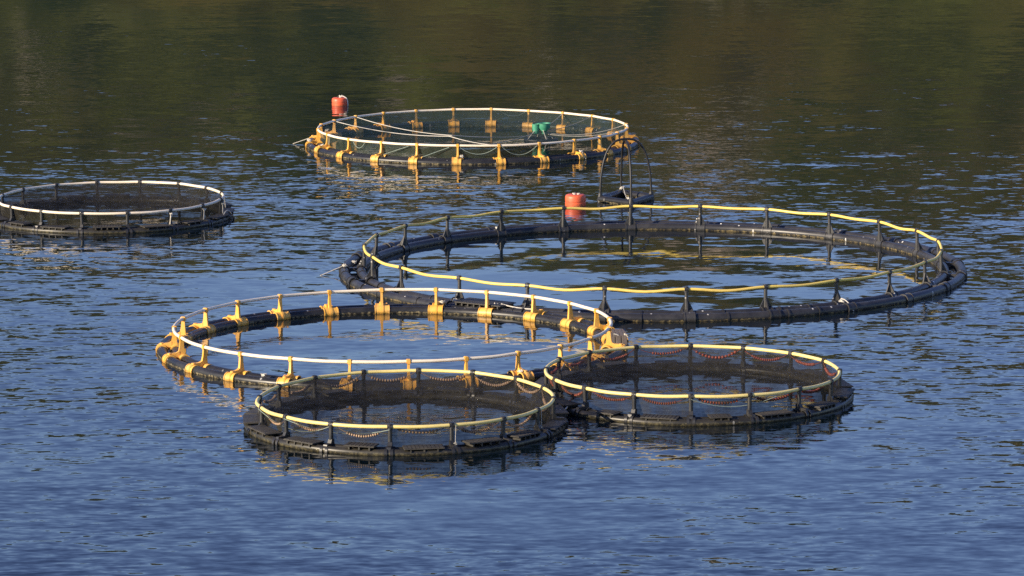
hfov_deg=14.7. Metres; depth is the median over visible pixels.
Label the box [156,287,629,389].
fish pen
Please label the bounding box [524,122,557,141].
feeder
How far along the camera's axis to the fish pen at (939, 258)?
167.96 m
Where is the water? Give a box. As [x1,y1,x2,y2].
[0,0,1023,575]
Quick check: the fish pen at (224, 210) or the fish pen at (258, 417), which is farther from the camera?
the fish pen at (224, 210)
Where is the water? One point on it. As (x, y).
(124, 450)
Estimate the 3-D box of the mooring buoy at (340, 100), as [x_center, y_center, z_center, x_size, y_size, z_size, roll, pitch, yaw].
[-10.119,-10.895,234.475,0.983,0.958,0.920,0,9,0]
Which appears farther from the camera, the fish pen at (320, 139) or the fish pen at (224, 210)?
the fish pen at (320, 139)
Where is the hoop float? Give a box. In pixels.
[597,138,653,204]
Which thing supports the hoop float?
on the water
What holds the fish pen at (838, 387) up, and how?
on the water
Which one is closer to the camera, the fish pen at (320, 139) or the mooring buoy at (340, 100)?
the fish pen at (320, 139)
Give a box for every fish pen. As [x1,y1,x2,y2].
[0,180,234,233]
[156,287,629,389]
[243,367,568,455]
[293,107,639,164]
[320,203,966,321]
[531,343,854,425]
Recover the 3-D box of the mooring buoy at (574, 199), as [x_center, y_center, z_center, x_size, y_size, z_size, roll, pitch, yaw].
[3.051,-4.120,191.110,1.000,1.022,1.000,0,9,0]
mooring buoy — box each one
[332,95,347,105]
[565,192,585,206]

